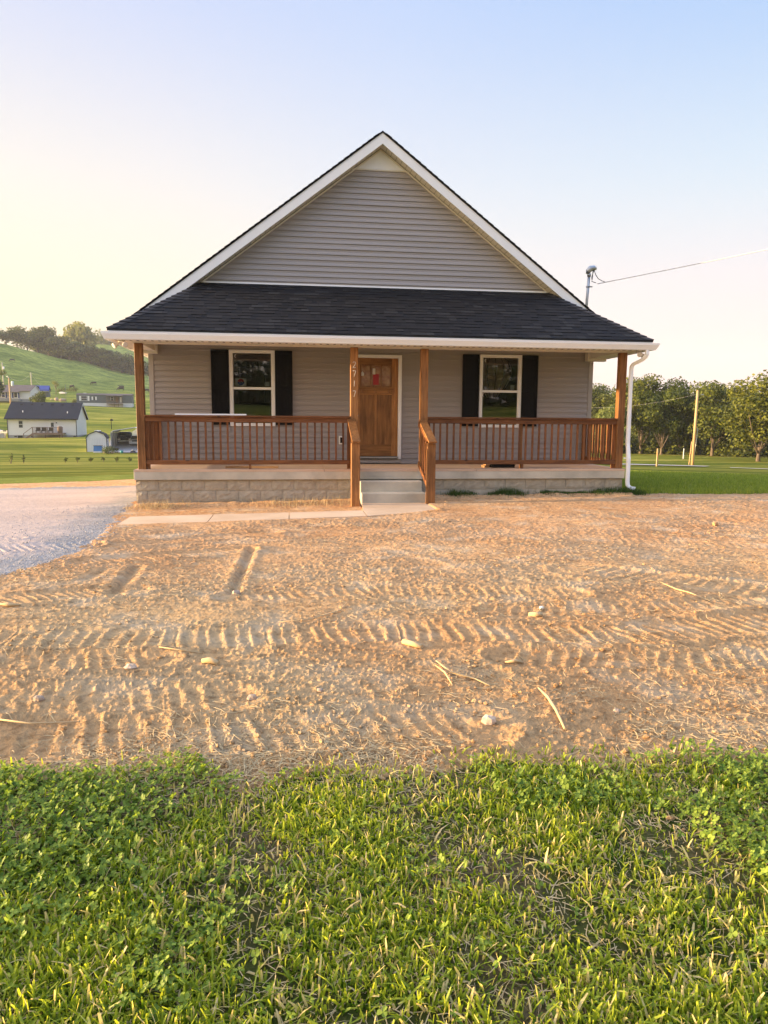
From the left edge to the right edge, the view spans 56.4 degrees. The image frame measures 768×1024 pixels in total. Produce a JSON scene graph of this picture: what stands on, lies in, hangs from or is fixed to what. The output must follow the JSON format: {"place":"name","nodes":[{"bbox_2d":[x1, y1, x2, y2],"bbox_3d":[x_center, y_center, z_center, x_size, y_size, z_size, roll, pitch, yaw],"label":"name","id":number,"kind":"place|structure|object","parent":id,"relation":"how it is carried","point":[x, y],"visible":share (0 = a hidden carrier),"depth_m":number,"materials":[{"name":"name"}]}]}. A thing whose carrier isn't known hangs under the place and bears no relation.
{"place":"outdoors","nodes":[
{"label":"outdoors","id":0,"kind":"place"},
{"bbox_2d":[0,433,5,437],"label":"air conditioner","id":1,"kind":"object","parent":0,"point":[2,435],"visible":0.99,"depth_m":119.92,"materials":[{"name":"white plastic"}]},
{"bbox_2d":[0,485,138,576],"bbox_3d":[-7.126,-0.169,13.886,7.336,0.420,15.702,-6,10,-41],"label":"gravel driveway","id":2,"kind":"structure","parent":0,"point":[37,501],"depth_m":11.29,"materials":[{"name":"grey gravel"}]},
{"bbox_2d":[108,440,137,451],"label":"concrete pad","id":3,"kind":"object","parent":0,"point":[125,446],"visible":0.29,"depth_m":98.26,"materials":[{"name":"grey concrete"}]},
{"bbox_2d":[110,427,136,446],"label":"carport","id":4,"kind":"object","parent":3,"relation":"on","point":[113,436],"visible":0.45,"depth_m":97.83,"materials":[{"name":"grey metal"}]},
{"bbox_2d":[117,432,131,442],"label":"pickup truck","id":5,"kind":"object","parent":3,"relation":"on","point":[124,437],"visible":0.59,"depth_m":100.84,"materials":[{"name":"black metal"}]},
{"bbox_2d":[129,435,136,444],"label":"parked car","id":6,"kind":"object","parent":3,"relation":"on","point":[133,439],"visible":0.48,"depth_m":99.72,"materials":[{"name":"grey metal"}]},
{"bbox_2d":[175,413,245,414],"bbox_3d":[-3.093,-1.743,12.788,1.250,0.026,0.045,-1,7,-7],"label":"trim strip","id":7,"kind":"object","parent":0,"point":[207,414],"depth_m":12.76,"materials":[{"name":"white plastic"}]},
{"bbox_2d":[0,479,767,796],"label":"dirt yard","id":8,"kind":"structure","parent":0,"point":[176,688],"depth_m":4.97,"materials":[{"name":"brown soil"}]},
{"bbox_2d":[0,603,20,606],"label":"stick","id":9,"kind":"object","parent":8,"relation":"on","point":[8,604],"visible":1,"depth_m":5.53,"materials":[{"name":"brown wood"}]},
{"bbox_2d":[33,695,44,701],"bbox_3d":[-1.779,0.965,3.692,0.055,0.040,0.041,-1,7,-7],"label":"rock","id":10,"kind":"object","parent":8,"relation":"on","point":[38,698],"visible":1,"depth_m":3.68,"materials":[{"name":"white stone"}]},
{"bbox_2d":[0,719,79,723],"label":"stick","id":11,"kind":"object","parent":8,"relation":"on","point":[38,722],"visible":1,"depth_m":3.40,"materials":[{"name":"brown wood"}]},
{"bbox_2d":[124,663,136,668],"bbox_3d":[-1.473,0.900,4.155,0.075,0.040,0.048,-1,7,-7],"label":"rock","id":12,"kind":"object","parent":8,"relation":"on","point":[130,666],"visible":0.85,"depth_m":4.14,"materials":[{"name":"white stone"}]},
{"bbox_2d":[160,647,201,652],"bbox_3d":[-1.277,0.866,4.475,0.282,0.033,0.026,1,7,7],"label":"stick","id":13,"kind":"object","parent":8,"relation":"on","point":[180,649],"visible":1,"depth_m":4.47,"materials":[{"name":"brown wood"}]},
{"bbox_2d":[201,657,219,664],"bbox_3d":[-1.030,0.886,4.260,0.120,0.045,0.049,3,8,18],"label":"root piece","id":14,"kind":"object","parent":8,"relation":"on","point":[211,660],"visible":1,"depth_m":4.25,"materials":[{"name":"brown wood"}]},
{"bbox_2d":[232,590,240,594],"bbox_3d":[-1.244,0.686,6.026,0.068,0.060,0.071,7,10,41],"label":"rock","id":15,"kind":"object","parent":8,"relation":"on","point":[235,592],"visible":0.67,"depth_m":6.00,"materials":[{"name":"white stone"}]},
{"bbox_2d":[126,494,350,512],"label":"dry stems","id":16,"kind":"object","parent":8,"relation":"on","point":[156,506],"visible":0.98,"depth_m":12.50,"materials":[{"name":"plant"}]},
{"bbox_2d":[247,694,257,700],"bbox_3d":[-0.688,0.972,3.737,0.057,0.040,0.044,-1,7,-7],"label":"rock","id":17,"kind":"object","parent":8,"relation":"on","point":[251,697],"visible":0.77,"depth_m":3.72,"materials":[{"name":"white stone"}]},
{"bbox_2d":[117,503,434,524],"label":"walkway","id":18,"kind":"structure","parent":8,"relation":"on","point":[373,509],"depth_m":11.02,"materials":[{"name":"concrete"}]},
{"bbox_2d":[280,599,350,621],"bbox_3d":[-0.453,0.757,5.441,0.152,0.009,0.828,6,9,36],"label":"stick","id":19,"kind":"object","parent":8,"relation":"on","point":[318,616],"visible":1,"depth_m":5.29,"materials":[{"name":"brown wood"}]},
{"bbox_2d":[100,131,659,506],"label":"house","id":20,"kind":"structure","parent":8,"relation":"on","point":[374,301],"depth_m":14.11,"materials":[{"name":"plastic"}]},
{"bbox_2d":[225,466,277,467],"bbox_3d":[-2.443,-0.831,13.257,0.963,0.036,0.085,0,7,-3],"label":"board","id":21,"kind":"object","parent":20,"relation":"on","point":[251,466],"visible":1,"depth_m":13.21,"materials":[{"name":"brown wood"}]},
{"bbox_2d":[233,368,270,422],"bbox_3d":[-2.630,-2.523,17.788,3.140,2.050,0.610,-1,7,-7],"label":"kitchen cabinet","id":22,"kind":"object","parent":20,"relation":"in","point":[257,377],"visible":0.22,"depth_m":17.56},
{"bbox_2d":[229,350,275,425],"bbox_3d":[-2.641,-2.482,14.367,0.899,1.505,0.082,-1,7,-7],"label":"window","id":23,"kind":"structure","parent":20,"relation":"in","point":[238,381],"depth_m":14.33,"materials":[{"name":"white plastic"}]},
{"bbox_2d":[358,358,397,455],"bbox_3d":[-0.167,-2.151,14.734,0.912,2.000,0.131,-1,7,-7],"label":"door","id":24,"kind":"structure","parent":20,"relation":"in","point":[377,377],"depth_m":14.75,"materials":[{"name":"brown wood"}]},
{"bbox_2d":[483,358,512,397],"bbox_3d":[2.386,-3.050,15.674,0.855,1.104,0.853,-1,7,-7],"label":"ribbed lampshade","id":25,"kind":"object","parent":20,"relation":"hanging from","point":[497,373],"visible":0.68,"depth_m":15.36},
{"bbox_2d":[478,354,521,427],"bbox_3d":[2.433,-2.530,15.021,0.904,1.505,0.082,-1,7,-7],"label":"window","id":26,"kind":"structure","parent":20,"relation":"in","point":[519,370],"depth_m":14.99,"materials":[{"name":"white plastic"}]},
{"bbox_2d":[489,464,515,467],"bbox_3d":[2.295,-0.922,14.024,0.476,0.086,0.360,-1,7,-7],"label":"panel stack","id":27,"kind":"object","parent":20,"relation":"on","point":[502,465],"visible":0.58,"depth_m":13.85,"materials":[{"name":"black"}]},
{"bbox_2d":[597,249,767,283],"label":"service cable","id":28,"kind":"object","parent":20,"relation":"attached to","point":[684,266],"visible":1,"depth_m":14.74,"materials":[{"name":"rubber"}]},
{"bbox_2d":[0,494,767,851],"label":"straw","id":29,"kind":"object","parent":8,"relation":"on","point":[340,746],"visible":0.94,"depth_m":3.40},
{"bbox_2d":[0,737,767,1023],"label":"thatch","id":30,"kind":"object","parent":8,"relation":"on","point":[416,973],"visible":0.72,"depth_m":2.24,"materials":[{"name":"plant"}]},
{"bbox_2d":[0,495,767,845],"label":"soil clods","id":31,"kind":"object","parent":8,"relation":"on","point":[336,751],"visible":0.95,"depth_m":3.36,"materials":[{"name":"brown soil"}]},
{"bbox_2d":[401,639,422,648],"bbox_3d":[0.183,0.847,4.593,0.156,0.039,0.037,6,9,40],"label":"root piece","id":32,"kind":"object","parent":8,"relation":"on","point":[412,643],"visible":1,"depth_m":4.58,"materials":[{"name":"brown wood"}]},
{"bbox_2d":[435,665,452,685],"bbox_3d":[0.339,0.909,4.049,0.012,0.031,0.324,-1,7,-13],"label":"stick","id":33,"kind":"object","parent":8,"relation":"on","point":[442,670],"visible":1,"depth_m":4.01,"materials":[{"name":"brown wood"}]},
{"bbox_2d":[436,660,489,685],"bbox_3d":[0.416,0.914,4.057,0.074,0.027,0.453,-5,9,-36],"label":"stick","id":34,"kind":"object","parent":8,"relation":"on","point":[447,669],"visible":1,"depth_m":4.02,"materials":[{"name":"brown wood"}]},
{"bbox_2d":[481,714,495,724],"bbox_3d":[0.504,1.004,3.451,0.073,0.052,0.058,-1,7,-7],"label":"rock","id":35,"kind":"object","parent":8,"relation":"on","point":[488,719],"visible":0.99,"depth_m":3.43,"materials":[{"name":"white stone"}]},
{"bbox_2d":[505,659,523,662],"bbox_3d":[0.782,0.895,4.285,0.118,0.038,0.037,-1,7,-7],"label":"stick","id":36,"kind":"object","parent":8,"relation":"on","point":[514,661],"visible":1,"depth_m":4.28,"materials":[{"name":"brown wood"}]},
{"bbox_2d":[528,612,542,616],"bbox_3d":[1.121,0.759,5.295,0.104,0.044,0.049,2,8,16],"label":"root piece","id":37,"kind":"object","parent":8,"relation":"on","point":[537,614],"visible":1,"depth_m":5.28,"materials":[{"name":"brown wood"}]},
{"bbox_2d":[440,485,649,497],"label":"weeds","id":38,"kind":"object","parent":8,"relation":"on","point":[518,492],"visible":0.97,"depth_m":13.47,"materials":[{"name":"green plant"}]},
{"bbox_2d":[538,687,565,729],"bbox_3d":[0.846,0.976,3.596,0.024,0.044,0.473,0,7,-3],"label":"stick","id":39,"kind":"object","parent":8,"relation":"on","point":[554,708],"visible":1,"depth_m":3.55,"materials":[{"name":"brown wood"}]},
{"bbox_2d":[613,708,620,713],"bbox_3d":[1.164,0.999,3.583,0.039,0.030,0.032,3,8,20],"label":"rock","id":40,"kind":"object","parent":8,"relation":"on","point":[617,710],"visible":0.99,"depth_m":3.57,"materials":[{"name":"white stone"}]},
{"bbox_2d":[661,582,709,600],"bbox_3d":[2.536,0.669,6.130,0.080,0.031,0.679,-1,7,-13],"label":"stick","id":41,"kind":"object","parent":8,"relation":"on","point":[683,590],"visible":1,"depth_m":6.07,"materials":[{"name":"brown wood"}]},
{"bbox_2d":[0,473,767,1023],"bbox_3d":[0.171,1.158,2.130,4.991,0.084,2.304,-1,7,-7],"label":"grass","id":42,"kind":"structure","parent":0,"point":[96,999],"depth_m":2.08,"materials":[{"name":"green plant"}]},
{"bbox_2d":[0,738,767,1023],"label":"clover","id":43,"kind":"object","parent":42,"relation":"on","point":[757,850],"visible":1,"depth_m":2.48,"materials":[{"name":"green plant"}]},
{"bbox_2d":[0,343,767,477],"bbox_3d":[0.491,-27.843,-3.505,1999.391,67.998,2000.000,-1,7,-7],"label":"hills","id":44,"kind":"structure","parent":0,"point":[45,457],"depth_m":107.67,"materials":[{"name":"green plant"}]},
{"bbox_2d":[0,370,6,396],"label":"tree","id":45,"kind":"object","parent":44,"relation":"on","point":[2,388],"visible":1,"depth_m":178.65,"materials":[{"name":"green plant"}]},
{"bbox_2d":[0,330,11,337],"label":"tree","id":46,"kind":"object","parent":44,"relation":"on","point":[3,333],"visible":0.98,"depth_m":385.09,"materials":[{"name":"green plant"}]},
{"bbox_2d":[8,377,13,402],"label":"utility pole","id":47,"kind":"object","parent":44,"relation":"on","point":[12,383],"visible":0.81,"depth_m":127.02,"materials":[{"name":"brown wood"}]},
{"bbox_2d":[0,328,24,343],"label":"tree","id":48,"kind":"object","parent":44,"relation":"on","point":[6,339],"visible":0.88,"depth_m":389.51,"materials":[{"name":"green plant"}]},
{"bbox_2d":[5,325,30,347],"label":"tree","id":49,"kind":"object","parent":44,"relation":"on","point":[18,341],"visible":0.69,"depth_m":393.79,"materials":[{"name":"green plant"}]},
{"bbox_2d":[0,385,39,402],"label":"house","id":50,"kind":"structure","parent":44,"relation":"on","point":[21,393],"depth_m":186.74,"materials":[{"name":"white plastic"}]},
{"bbox_2d":[11,328,38,349],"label":"tree","id":51,"kind":"object","parent":44,"relation":"on","point":[27,344],"visible":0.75,"depth_m":398.85,"materials":[{"name":"green plant"}]},
{"bbox_2d":[22,326,45,352],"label":"tree","id":52,"kind":"object","parent":44,"relation":"on","point":[38,343],"visible":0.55,"depth_m":405.46,"materials":[{"name":"green plant"}]},
{"bbox_2d":[28,391,45,401],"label":"bush","id":53,"kind":"object","parent":44,"relation":"on","point":[39,396],"visible":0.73,"depth_m":165.24,"materials":[{"name":"green plant"}]},
{"bbox_2d":[29,348,57,356],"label":"tree","id":54,"kind":"object","parent":44,"relation":"on","point":[45,353],"visible":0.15,"depth_m":415.51,"materials":[{"name":"green plant"}]},
{"bbox_2d":[36,385,50,396],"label":"shed","id":55,"kind":"structure","parent":44,"relation":"on","point":[46,389],"depth_m":210.91,"materials":[{"name":"blue metal"}]},
{"bbox_2d":[4,402,88,437],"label":"house","id":56,"kind":"structure","parent":44,"relation":"on","point":[25,419],"depth_m":121.30,"materials":[{"name":"white plastic"}]},
{"bbox_2d":[18,421,22,427],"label":"window","id":57,"kind":"structure","parent":56,"relation":"in","point":[20,423],"depth_m":120.01,"materials":[{"name":"glass"}]},
{"bbox_2d":[50,422,54,431],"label":"door","id":58,"kind":"structure","parent":56,"relation":"in","point":[52,424],"depth_m":121.01,"materials":[{"name":"white plastic"}]},
{"bbox_2d":[36,325,62,355],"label":"tree","id":59,"kind":"object","parent":44,"relation":"on","point":[48,332],"visible":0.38,"depth_m":407.16,"materials":[{"name":"green plant"}]},
{"bbox_2d":[52,381,59,388],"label":"tree","id":60,"kind":"object","parent":44,"relation":"on","point":[55,383],"visible":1,"depth_m":224.41,"materials":[{"name":"green plant"}]},
{"bbox_2d":[43,335,70,357],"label":"tree","id":61,"kind":"object","parent":44,"relation":"on","point":[53,341],"visible":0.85,"depth_m":401.63,"materials":[{"name":"green plant"}]},
{"bbox_2d":[53,340,67,359],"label":"tree","id":62,"kind":"object","parent":44,"relation":"on","point":[60,356],"visible":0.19,"depth_m":421.56,"materials":[{"name":"green plant"}]},
{"bbox_2d":[58,341,75,359],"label":"tree","id":63,"kind":"object","parent":44,"relation":"on","point":[67,346],"visible":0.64,"depth_m":400.43,"materials":[{"name":"green plant"}]},
{"bbox_2d":[66,386,77,391],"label":"bush","id":64,"kind":"object","parent":44,"relation":"on","point":[73,389],"visible":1,"depth_m":237.06,"materials":[{"name":"green plant"}]},
{"bbox_2d":[64,341,91,360],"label":"tree","id":65,"kind":"object","parent":44,"relation":"on","point":[77,348],"visible":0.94,"depth_m":399.22,"materials":[{"name":"green plant"}]},
{"bbox_2d":[58,320,98,349],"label":"tree","id":66,"kind":"object","parent":44,"relation":"on","point":[81,333],"visible":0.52,"depth_m":464.80,"materials":[{"name":"green plant"}]},
{"bbox_2d":[64,355,92,363],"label":"tree","id":67,"kind":"object","parent":44,"relation":"on","point":[73,358],"visible":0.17,"depth_m":423.08,"materials":[{"name":"green plant"}]},
{"bbox_2d":[81,345,99,363],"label":"tree","id":68,"kind":"object","parent":44,"relation":"on","point":[91,350],"visible":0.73,"depth_m":403.05,"materials":[{"name":"green plant"}]},
{"bbox_2d":[67,326,119,345],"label":"wood","id":69,"kind":"object","parent":44,"relation":"on","point":[101,340],"visible":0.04,"depth_m":594.29,"materials":[{"name":"plant"}]},
{"bbox_2d":[85,430,109,451],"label":"shed","id":70,"kind":"structure","parent":44,"relation":"on","point":[97,437],"depth_m":93.20,"materials":[{"name":"white plastic"}]},
{"bbox_2d":[93,445,102,452],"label":"storage bin","id":71,"kind":"object","parent":44,"relation":"on","point":[97,448],"visible":1,"depth_m":92.01,"materials":[{"name":"blue plastic"}]},
{"bbox_2d":[90,347,112,366],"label":"tree","id":72,"kind":"object","parent":44,"relation":"on","point":[101,354],"visible":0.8,"depth_m":402.16,"materials":[{"name":"green plant"}]},
{"bbox_2d":[76,393,133,406],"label":"mobile home","id":73,"kind":"object","parent":44,"relation":"on","point":[106,400],"visible":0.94,"depth_m":183.48,"materials":[{"name":"grey plastic"}]},
{"bbox_2d":[81,396,86,400],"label":"window","id":74,"kind":"structure","parent":73,"relation":"in","point":[83,398],"depth_m":182.28,"materials":[{"name":"grey glass"}]},
{"bbox_2d":[101,445,116,453],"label":"bush","id":75,"kind":"object","parent":44,"relation":"on","point":[105,449],"visible":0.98,"depth_m":88.25,"materials":[{"name":"green plant"}]},
{"bbox_2d":[97,363,125,371],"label":"tree","id":76,"kind":"object","parent":44,"relation":"on","point":[114,367],"visible":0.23,"depth_m":430.28,"materials":[{"name":"green plant"}]},
{"bbox_2d":[98,350,126,369],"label":"tree","id":77,"kind":"object","parent":44,"relation":"on","point":[107,361],"visible":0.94,"depth_m":403.84,"materials":[{"name":"green plant"}]},
{"bbox_2d":[112,356,129,372],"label":"tree","id":78,"kind":"object","parent":44,"relation":"on","point":[121,362],"visible":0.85,"depth_m":405.73,"materials":[{"name":"green plant"}]},
{"bbox_2d":[121,356,134,374],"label":"tree","id":79,"kind":"object","parent":44,"relation":"on","point":[130,361],"visible":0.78,"depth_m":406.88,"materials":[{"name":"green plant"}]},
{"bbox_2d":[122,353,134,374],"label":"tree","id":80,"kind":"object","parent":44,"relation":"on","point":[129,356],"visible":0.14,"depth_m":438.62,"materials":[{"name":"green plant"}]},
{"bbox_2d":[131,361,148,372],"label":"tree","id":81,"kind":"object","parent":44,"relation":"on","point":[145,365],"visible":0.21,"depth_m":408.04,"materials":[{"name":"green plant"}]},
{"bbox_2d":[144,367,148,375],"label":"tree","id":82,"kind":"object","parent":44,"relation":"on","point":[146,370],"visible":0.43,"depth_m":409.77,"materials":[{"name":"green plant"}]},
{"bbox_2d":[591,383,615,429],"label":"tree","id":83,"kind":"object","parent":44,"relation":"on","point":[602,398],"visible":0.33,"depth_m":110.19,"materials":[{"name":"green plant"}]},
{"bbox_2d":[593,402,626,442],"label":"tree","id":84,"kind":"object","parent":44,"relation":"on","point":[609,412],"visible":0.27,"depth_m":83.17,"materials":[{"name":"green plant"}]},
{"bbox_2d":[608,373,668,453],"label":"tree","id":85,"kind":"object","parent":44,"relation":"on","point":[641,387],"visible":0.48,"depth_m":84.42,"materials":[{"name":"green plant"}]},
{"bbox_2d":[656,448,658,465],"bbox_3d":[19.598,-3.816,51.317,0.119,1.469,0.100,-1,7,-7],"label":"marker post","id":86,"kind":"object","parent":44,"relation":"on","point":[657,457],"visible":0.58,"depth_m":51.27,"materials":[{"name":"white wood"}]},
{"bbox_2d":[636,386,693,454],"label":"tree","id":87,"kind":"object","parent":44,"relation":"on","point":[672,421],"visible":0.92,"depth_m":81.88,"materials":[{"name":"green plant"}]},
{"bbox_2d":[591,424,767,457],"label":"undergrowth","id":88,"kind":"object","parent":44,"relation":"on","point":[724,447],"visible":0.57,"depth_m":84.59,"materials":[{"name":"green plant"}]},
{"bbox_2d":[654,376,707,451],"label":"tree","id":89,"kind":"object","parent":44,"relation":"on","point":[681,384],"visible":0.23,"depth_m":83.88,"materials":[{"name":"green plant"}]},
{"bbox_2d":[688,441,691,464],"bbox_3d":[26.137,-4.934,61.044,0.219,2.152,0.080,-1,7,-7],"label":"marker post","id":90,"kind":"object","parent":44,"relation":"on","point":[690,453],"visible":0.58,"depth_m":61.01,"materials":[{"name":"brown wood"}]},
{"bbox_2d":[691,390,703,464],"bbox_3d":[25.963,-6.763,59.324,0.725,6.537,0.287,-1,7,-7],"label":"utility pole","id":91,"kind":"object","parent":44,"relation":"on","point":[694,433],"visible":0.87,"depth_m":59.23,"materials":[{"name":"brown wood"}]},
{"bbox_2d":[683,380,745,455],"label":"tree","id":92,"kind":"object","parent":44,"relation":"on","point":[710,400],"visible":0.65,"depth_m":79.85,"materials":[{"name":"green plant"}]},
{"bbox_2d":[708,369,767,461],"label":"tree","id":93,"kind":"object","parent":44,"relation":"on","point":[749,423],"visible":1,"depth_m":68.30,"materials":[{"name":"green plant"}]},
{"bbox_2d":[0,0,767,394],"label":"sky","id":94,"kind":"structure","parent":0,"point":[139,139],"materials":[{"name":"blue"}]},
{"bbox_2d":[630,464,696,465],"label":"gravel lane","id":95,"kind":"structure","parent":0,"point":[659,464],"depth_m":55.01,"materials":[{"name":"grey gravel"}]},
{"bbox_2d":[622,470,767,493],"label":"grass","id":96,"kind":"structure","parent":0,"point":[657,482],"depth_m":16.38,"materials":[{"name":"green plant"}]}
]}

